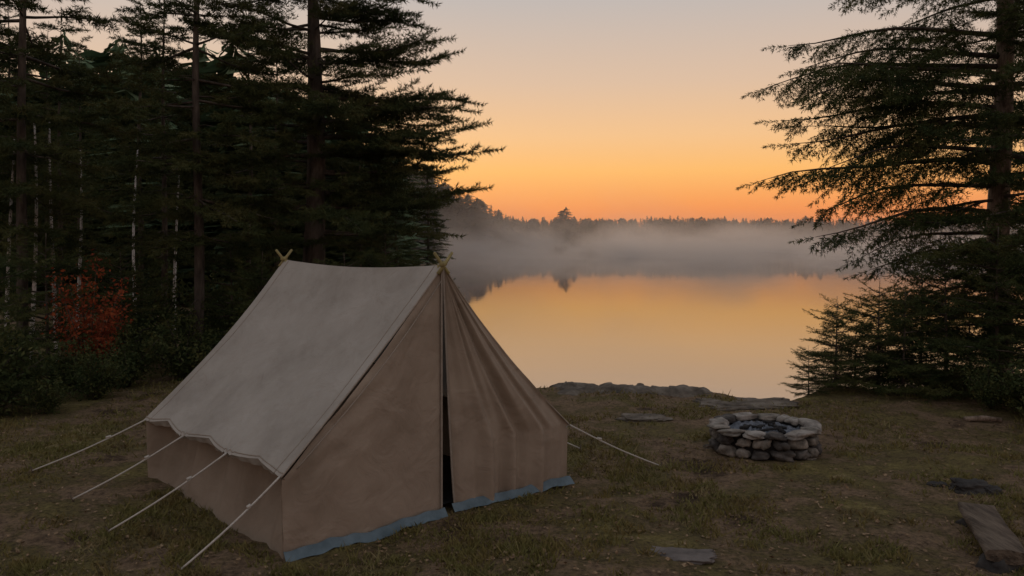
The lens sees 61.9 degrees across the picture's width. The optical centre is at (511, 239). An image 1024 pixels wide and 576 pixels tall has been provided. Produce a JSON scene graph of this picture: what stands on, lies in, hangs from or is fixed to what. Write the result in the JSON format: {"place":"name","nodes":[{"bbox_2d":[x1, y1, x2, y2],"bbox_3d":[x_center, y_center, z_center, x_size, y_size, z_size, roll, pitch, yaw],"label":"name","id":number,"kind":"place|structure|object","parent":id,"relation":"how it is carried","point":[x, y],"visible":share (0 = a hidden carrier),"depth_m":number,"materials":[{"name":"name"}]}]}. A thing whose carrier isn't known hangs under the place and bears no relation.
{"place":"outdoors","nodes":[
{"label":"outdoors","id":0,"kind":"place"},
{"bbox_2d":[0,240,1023,575],"bbox_3d":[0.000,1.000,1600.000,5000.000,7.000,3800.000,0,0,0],"label":"ground","id":1,"kind":"structure","parent":0,"point":[802,474],"depth_m":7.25,"materials":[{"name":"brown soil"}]},
{"bbox_2d":[0,2,35,100],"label":"spruce tree","id":2,"kind":"object","parent":1,"relation":"on","point":[16,29],"visible":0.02,"depth_m":32.81,"materials":[{"name":"green plant"}]},
{"bbox_2d":[1,320,61,393],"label":"shrub","id":3,"kind":"object","parent":1,"relation":"on","point":[29,363],"visible":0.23,"depth_m":12.02,"materials":[{"name":"green plant"}]},
{"bbox_2d":[0,307,72,416],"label":"shrub","id":4,"kind":"object","parent":1,"relation":"on","point":[8,395],"visible":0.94,"depth_m":10.70,"materials":[{"name":"green plant"}]},
{"bbox_2d":[0,224,79,417],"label":"spruce tree","id":5,"kind":"object","parent":1,"relation":"on","point":[19,316],"visible":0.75,"depth_m":11.18,"materials":[{"name":"green plant"}]},
{"bbox_2d":[12,370,80,413],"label":"shrub","id":6,"kind":"object","parent":1,"relation":"on","point":[50,401],"visible":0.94,"depth_m":10.71,"materials":[{"name":"green plant"}]},
{"bbox_2d":[0,36,98,325],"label":"birch tree","id":7,"kind":"object","parent":1,"relation":"on","point":[12,177],"visible":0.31,"depth_m":14.43,"materials":[{"name":"green plant"}]},
{"bbox_2d":[1,21,103,304],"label":"spruce tree","id":8,"kind":"object","parent":1,"relation":"on","point":[47,135],"visible":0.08,"depth_m":26.95,"materials":[{"name":"green plant"}]},
{"bbox_2d":[0,37,116,359],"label":"birch tree","id":9,"kind":"object","parent":1,"relation":"on","point":[34,285],"visible":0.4,"depth_m":14.65,"materials":[{"name":"green plant"}]},
{"bbox_2d":[0,0,122,312],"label":"spruce tree","id":10,"kind":"object","parent":1,"relation":"on","point":[59,57],"visible":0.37,"depth_m":15.15,"materials":[{"name":"green plant"}]},
{"bbox_2d":[0,228,125,388],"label":"spruce tree","id":11,"kind":"object","parent":1,"relation":"on","point":[39,274],"visible":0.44,"depth_m":12.89,"materials":[{"name":"green plant"}]},
{"bbox_2d":[0,7,134,345],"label":"spruce tree","id":12,"kind":"object","parent":1,"relation":"on","point":[71,30],"visible":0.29,"depth_m":17.96,"materials":[{"name":"green plant"}]},
{"bbox_2d":[25,327,109,393],"bbox_3d":[-6.341,1.785,12.167,1.081,1.085,1.053,0,0,4],"label":"shrub","id":13,"kind":"object","parent":1,"relation":"on","point":[63,375],"visible":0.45,"depth_m":12.16,"materials":[{"name":"green plant"}]},
{"bbox_2d":[0,33,137,360],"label":"birch tree","id":14,"kind":"object","parent":1,"relation":"on","point":[50,167],"visible":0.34,"depth_m":15.43,"materials":[{"name":"green plant"}]},
{"bbox_2d":[0,0,156,361],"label":"spruce tree","id":15,"kind":"object","parent":1,"relation":"on","point":[20,189],"visible":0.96,"depth_m":13.51,"materials":[{"name":"green plant"}]},
{"bbox_2d":[40,53,124,317],"bbox_3d":[-12.189,-1.460,24.007,2.798,7.629,2.578,0,0,-17],"label":"spruce tree","id":16,"kind":"object","parent":1,"relation":"on","point":[62,109],"visible":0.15,"depth_m":23.98,"materials":[{"name":"green plant"}]},
{"bbox_2d":[26,102,149,328],"bbox_3d":[-9.720,-0.825,19.190,3.305,6.345,3.245,0,0,22],"label":"birch tree","id":17,"kind":"object","parent":1,"relation":"on","point":[80,260],"visible":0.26,"depth_m":19.05,"materials":[{"name":"green plant"}]},
{"bbox_2d":[40,249,137,371],"bbox_3d":[-6.214,1.172,12.714,1.188,2.202,1.478,0,0,1],"label":"red maple shrub","id":18,"kind":"object","parent":1,"relation":"on","point":[101,329],"visible":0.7,"depth_m":12.61,"materials":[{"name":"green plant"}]},
{"bbox_2d":[57,340,135,401],"bbox_3d":[-5.723,1.821,11.681,0.998,1.002,0.972,0,0,-9],"label":"shrub","id":19,"kind":"object","parent":1,"relation":"on","point":[96,386],"visible":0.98,"depth_m":11.71,"materials":[{"name":"green plant"}]},
{"bbox_2d":[51,249,189,371],"bbox_3d":[-6.657,1.280,14.567,1.883,2.332,2.533,0,0,21],"label":"spruce tree","id":20,"kind":"object","parent":1,"relation":"on","point":[123,275],"visible":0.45,"depth_m":14.52,"materials":[{"name":"green plant"}]},
{"bbox_2d":[62,61,189,313],"bbox_3d":[-9.358,-1.013,20.840,3.477,6.798,3.541,0,0,-7],"label":"birch tree","id":21,"kind":"object","parent":1,"relation":"on","point":[133,231],"visible":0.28,"depth_m":20.93,"materials":[{"name":"green plant"}]},
{"bbox_2d":[90,310,176,388],"bbox_3d":[-5.738,1.723,12.880,1.330,1.335,1.296,0,0,-38],"label":"shrub","id":22,"kind":"object","parent":1,"relation":"on","point":[139,360],"visible":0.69,"depth_m":12.94,"materials":[{"name":"green plant"}]},
{"bbox_2d":[70,0,214,303],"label":"spruce tree","id":23,"kind":"object","parent":1,"relation":"on","point":[122,145],"visible":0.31,"depth_m":21.82,"materials":[{"name":"green plant"}]},
{"bbox_2d":[93,249,224,356],"bbox_3d":[-6.708,1.326,16.213,2.268,2.337,2.328,0,0,-44],"label":"shrub","id":24,"kind":"object","parent":1,"relation":"on","point":[152,312],"visible":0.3,"depth_m":16.09,"materials":[{"name":"green plant"}]},
{"bbox_2d":[84,0,246,336],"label":"spruce tree","id":25,"kind":"object","parent":1,"relation":"on","point":[163,233],"visible":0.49,"depth_m":18.88,"materials":[{"name":"green plant"}]},
{"bbox_2d":[96,110,249,328],"bbox_3d":[-8.032,-0.814,20.051,3.305,6.345,3.245,0,0,-34],"label":"birch tree","id":26,"kind":"object","parent":1,"relation":"on","point":[176,228],"visible":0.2,"depth_m":19.99,"materials":[{"name":"green plant"}]},
{"bbox_2d":[130,297,220,380],"bbox_3d":[-5.256,1.664,13.782,1.497,1.502,1.458,0,0,-4],"label":"shrub","id":27,"kind":"object","parent":1,"relation":"on","point":[184,359],"visible":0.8,"depth_m":13.53,"materials":[{"name":"green plant"}]},
{"bbox_2d":[57,0,328,362],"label":"spruce tree","id":28,"kind":"object","parent":1,"relation":"on","point":[196,239],"visible":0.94,"depth_m":13.90,"materials":[{"name":"green plant"}]},
{"bbox_2d":[159,263,254,342],"bbox_3d":[-5.839,1.391,16.846,2.106,2.170,2.162,0,0,40],"label":"shrub","id":29,"kind":"object","parent":1,"relation":"on","point":[213,311],"visible":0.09,"depth_m":16.76,"materials":[{"name":"green plant"}]},
{"bbox_2d":[0,27,429,301],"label":"background forest","id":30,"kind":"object","parent":1,"relation":"on","point":[208,68],"visible":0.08,"depth_m":29.07,"materials":[{"name":"green plant"}]},
{"bbox_2d":[190,303,248,350],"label":"shrub","id":31,"kind":"object","parent":1,"relation":"on","point":[233,323],"visible":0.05,"depth_m":13.79,"materials":[{"name":"green plant"}]},
{"bbox_2d":[165,230,277,354],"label":"spruce tree","id":32,"kind":"object","parent":1,"relation":"on","point":[231,264],"visible":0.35,"depth_m":14.86,"materials":[{"name":"green plant"}]},
{"bbox_2d":[183,247,279,348],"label":"spruce tree","id":33,"kind":"object","parent":1,"relation":"on","point":[252,285],"visible":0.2,"depth_m":13.79,"materials":[{"name":"green plant"}]},
{"bbox_2d":[206,19,303,301],"bbox_3d":[-7.047,-1.909,22.874,3.361,8.645,3.120,0,0,7],"label":"spruce tree","id":34,"kind":"object","parent":1,"relation":"on","point":[235,236],"visible":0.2,"depth_m":22.85,"materials":[{"name":"green plant"}]},
{"bbox_2d":[222,56,335,279],"bbox_3d":[-7.150,-1.885,26.020,2.911,8.614,3.159,0,0,36],"label":"spruce tree","id":35,"kind":"object","parent":1,"relation":"on","point":[276,222],"visible":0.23,"depth_m":25.84,"materials":[{"name":"green plant"}]},
{"bbox_2d":[146,0,507,325],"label":"pine tree","id":36,"kind":"object","parent":1,"relation":"on","point":[340,106],"visible":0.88,"depth_m":15.13,"materials":[{"name":"green plant"}]},
{"bbox_2d":[313,248,373,266],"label":"spruce tree","id":37,"kind":"object","parent":1,"relation":"on","point":[331,264],"visible":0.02,"depth_m":13.52,"materials":[{"name":"green plant"}]},
{"bbox_2d":[30,249,662,571],"bbox_3d":[-1.505,1.196,8.093,4.893,2.206,3.421,0,0,-38],"label":"canvas tent","id":38,"kind":"object","parent":1,"relation":"on","point":[286,418],"visible":1,"depth_m":6.87,"materials":[{"name":"beige fabric"}]},
{"bbox_2d":[327,124,402,266],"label":"spruce tree","id":39,"kind":"object","parent":1,"relation":"on","point":[352,252],"visible":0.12,"depth_m":26.79,"materials":[{"name":"green plant"}]},
{"bbox_2d":[345,228,438,266],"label":"spruce tree","id":40,"kind":"object","parent":1,"relation":"on","point":[371,261],"visible":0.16,"depth_m":14.96,"materials":[{"name":"green plant"}]},
{"bbox_2d":[382,166,427,266],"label":"spruce tree","id":41,"kind":"object","parent":1,"relation":"on","point":[410,246],"visible":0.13,"depth_m":33.97,"materials":[{"name":"green plant"}]},
{"bbox_2d":[412,145,455,265],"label":"spruce tree","id":42,"kind":"object","parent":1,"relation":"on","point":[428,251],"visible":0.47,"depth_m":43.81,"materials":[{"name":"green plant"}]},
{"bbox_2d":[403,162,599,263],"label":"lakeside forest","id":43,"kind":"object","parent":1,"relation":"on","point":[479,224],"visible":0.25,"depth_m":291.62,"materials":[{"name":"plant"}]},
{"bbox_2d":[0,386,1022,575],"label":"fallen leaves","id":44,"kind":"object","parent":1,"relation":"on","point":[793,570],"visible":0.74,"depth_m":6.52,"materials":[{"name":"brown plant"}]},
{"bbox_2d":[550,207,582,249],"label":"lone pines","id":45,"kind":"object","parent":1,"relation":"on","point":[560,233],"visible":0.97,"depth_m":286.54,"materials":[{"name":"plant"}]},
{"bbox_2d":[549,381,711,397],"bbox_3d":[2.000,2.315,12.350,3.800,0.570,2.100,0,0,0],"label":"rock outcrop","id":46,"kind":"object","parent":1,"relation":"on","point":[575,388],"visible":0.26,"depth_m":11.94,"materials":[{"name":"grey stone"}]},
{"bbox_2d":[615,413,673,421],"bbox_3d":[1.604,2.183,10.490,0.728,0.065,0.458,0,0,0],"label":"stone","id":47,"kind":"object","parent":1,"relation":"on","point":[636,417],"visible":0.95,"depth_m":10.39,"materials":[{"name":"grey stone"}]},
{"bbox_2d":[651,546,716,564],"bbox_3d":[1.156,2.206,5.941,0.546,0.062,0.293,0,0,9],"label":"flat stone","id":48,"kind":"object","parent":1,"relation":"on","point":[702,556],"visible":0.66,"depth_m":5.91,"materials":[{"name":"grey stone"}]},
{"bbox_2d":[703,444,712,449],"bbox_3d":[2.088,2.185,8.960,0.152,0.084,0.125,0,0,0],"label":"stone","id":49,"kind":"object","parent":1,"relation":"on","point":[707,446],"visible":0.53,"depth_m":8.92,"materials":[{"name":"grey stone"}]},
{"bbox_2d":[692,397,798,410],"bbox_3d":[3.116,2.189,11.327,1.470,0.079,0.836,0,0,-6],"label":"rock slab","id":50,"kind":"object","parent":1,"relation":"on","point":[750,403],"visible":0.86,"depth_m":11.24,"materials":[{"name":"grey stone"}]},
{"bbox_2d":[707,412,821,461],"bbox_3d":[2.637,2.039,8.899,1.195,0.312,1.181,0,0,0],"label":"stone fire pit","id":51,"kind":"object","parent":1,"relation":"on","point":[772,436],"visible":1,"depth_m":8.56,"materials":[{"name":"grey stone"}]},
{"bbox_2d":[507,215,1023,247],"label":"distant forest","id":52,"kind":"object","parent":1,"relation":"on","point":[760,231],"visible":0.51,"depth_m":346.83,"materials":[{"name":"plant"}]},
{"bbox_2d":[780,345,837,396],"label":"spruce tree","id":53,"kind":"object","parent":1,"relation":"on","point":[808,379],"visible":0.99,"depth_m":11.97,"materials":[{"name":"green plant"}]},
{"bbox_2d":[789,293,894,392],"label":"spruce tree","id":54,"kind":"object","parent":1,"relation":"on","point":[836,369],"visible":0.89,"depth_m":12.18,"materials":[{"name":"green plant"}]},
{"bbox_2d":[803,319,896,393],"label":"spruce tree","id":55,"kind":"object","parent":1,"relation":"on","point":[848,335],"visible":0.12,"depth_m":12.79,"materials":[{"name":"green plant"}]},
{"bbox_2d":[811,276,942,393],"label":"spruce tree","id":56,"kind":"object","parent":1,"relation":"on","point":[871,335],"visible":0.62,"depth_m":12.28,"materials":[{"name":"green plant"}]},
{"bbox_2d":[735,0,1023,379],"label":"spruce tree","id":57,"kind":"object","parent":1,"relation":"on","point":[903,99],"visible":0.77,"depth_m":12.98,"materials":[{"name":"green plant"}]},
{"bbox_2d":[853,289,967,399],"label":"spruce tree","id":58,"kind":"object","parent":1,"relation":"on","point":[904,320],"visible":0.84,"depth_m":11.74,"materials":[{"name":"green plant"}]},
{"bbox_2d":[848,261,1009,387],"bbox_3d":[6.453,1.638,13.340,2.895,2.665,2.152,0,0,71],"label":"spruce tree","id":59,"kind":"object","parent":1,"relation":"on","point":[941,292],"visible":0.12,"depth_m":13.24,"materials":[{"name":"green plant"}]},
{"bbox_2d":[926,481,948,486],"bbox_3d":[3.807,2.201,7.646,0.196,0.074,0.120,0,0,0],"label":"stone","id":60,"kind":"object","parent":1,"relation":"on","point":[934,483],"visible":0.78,"depth_m":7.62,"materials":[{"name":"grey stone"}]},
{"bbox_2d":[862,244,1023,404],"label":"spruce tree","id":61,"kind":"object","parent":1,"relation":"on","point":[963,292],"visible":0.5,"depth_m":11.87,"materials":[{"name":"green plant"}]},
{"bbox_2d":[874,0,1023,313],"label":"spruce tree","id":62,"kind":"object","parent":1,"relation":"on","point":[1012,177],"visible":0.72,"depth_m":12.04,"materials":[{"name":"green plant"}]},
{"bbox_2d":[880,222,1023,401],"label":"spruce tree","id":63,"kind":"object","parent":1,"relation":"on","point":[996,335],"visible":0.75,"depth_m":11.49,"materials":[{"name":"green plant"}]},
{"bbox_2d":[911,306,1018,387],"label":"spruce tree","id":64,"kind":"object","parent":1,"relation":"on","point":[973,330],"visible":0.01,"depth_m":13.60,"materials":[{"name":"green plant"}]},
{"bbox_2d":[948,477,993,494],"bbox_3d":[4.032,2.187,7.475,0.386,0.176,0.251,0,0,6],"label":"stone","id":65,"kind":"object","parent":1,"relation":"on","point":[974,485],"visible":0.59,"depth_m":7.41,"materials":[{"name":"grey stone"}]},
{"bbox_2d":[929,237,1023,406],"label":"spruce tree","id":66,"kind":"object","parent":1,"relation":"on","point":[999,345],"visible":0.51,"depth_m":11.31,"materials":[{"name":"green plant"}]},
{"bbox_2d":[933,24,1023,362],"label":"spruce tree","id":67,"kind":"object","parent":1,"relation":"on","point":[1022,187],"visible":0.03,"depth_m":17.14,"materials":[{"name":"green plant"}]},
{"bbox_2d":[952,354,1016,411],"bbox_3d":[6.077,1.844,10.987,0.832,0.835,0.810,0,0,-27],"label":"shrub","id":68,"kind":"object","parent":1,"relation":"on","point":[985,395],"visible":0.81,"depth_m":10.86,"materials":[{"name":"green plant"}]},
{"bbox_2d":[955,502,1023,573],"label":"log bench","id":69,"kind":"object","parent":1,"relation":"on","point":[997,539],"visible":0.88,"depth_m":6.00,"materials":[{"name":"brown wood"}]},
{"bbox_2d":[983,485,1002,494],"bbox_3d":[4.152,2.186,7.378,0.171,0.137,0.140,0,0,0],"label":"stone","id":70,"kind":"object","parent":1,"relation":"on","point":[990,490],"visible":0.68,"depth_m":7.33,"materials":[{"name":"grey stone"}]},
{"bbox_2d":[964,0,1023,234],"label":"spruce tree","id":71,"kind":"object","parent":1,"relation":"on","point":[1014,151],"visible":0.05,"depth_m":16.02,"materials":[{"name":"green plant"}]},
{"bbox_2d":[981,341,1023,417],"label":"shrub","id":72,"kind":"object","parent":1,"relation":"on","point":[1005,391],"visible":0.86,"depth_m":10.58,"materials":[{"name":"green plant"}]},
{"bbox_2d":[992,351,1023,414],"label":"shrub","id":73,"kind":"object","parent":1,"relation":"on","point":[1021,378],"visible":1,"depth_m":10.38,"materials":[{"name":"green plant"}]},
{"bbox_2d":[0,0,1023,239],"label":"sky","id":74,"kind":"structure","parent":0,"point":[605,109],"materials":[{"name":"orange"}]},
{"bbox_2d":[441,248,1023,400],"bbox_3d":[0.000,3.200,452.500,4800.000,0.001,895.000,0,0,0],"label":"lake water","id":75,"kind":"structure","parent":0,"point":[736,321],"depth_m":39.86,"materials":[{"name":"orange liquid"}]},
{"bbox_2d":[963,415,1001,421],"bbox_3d":[5.727,2.176,10.384,0.421,0.084,0.070,0,0,14],"label":"fallen log","id":76,"kind":"object","parent":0,"point":[981,418],"visible":1,"depth_m":10.36,"materials":[{"name":"brown wood"}]}
]}

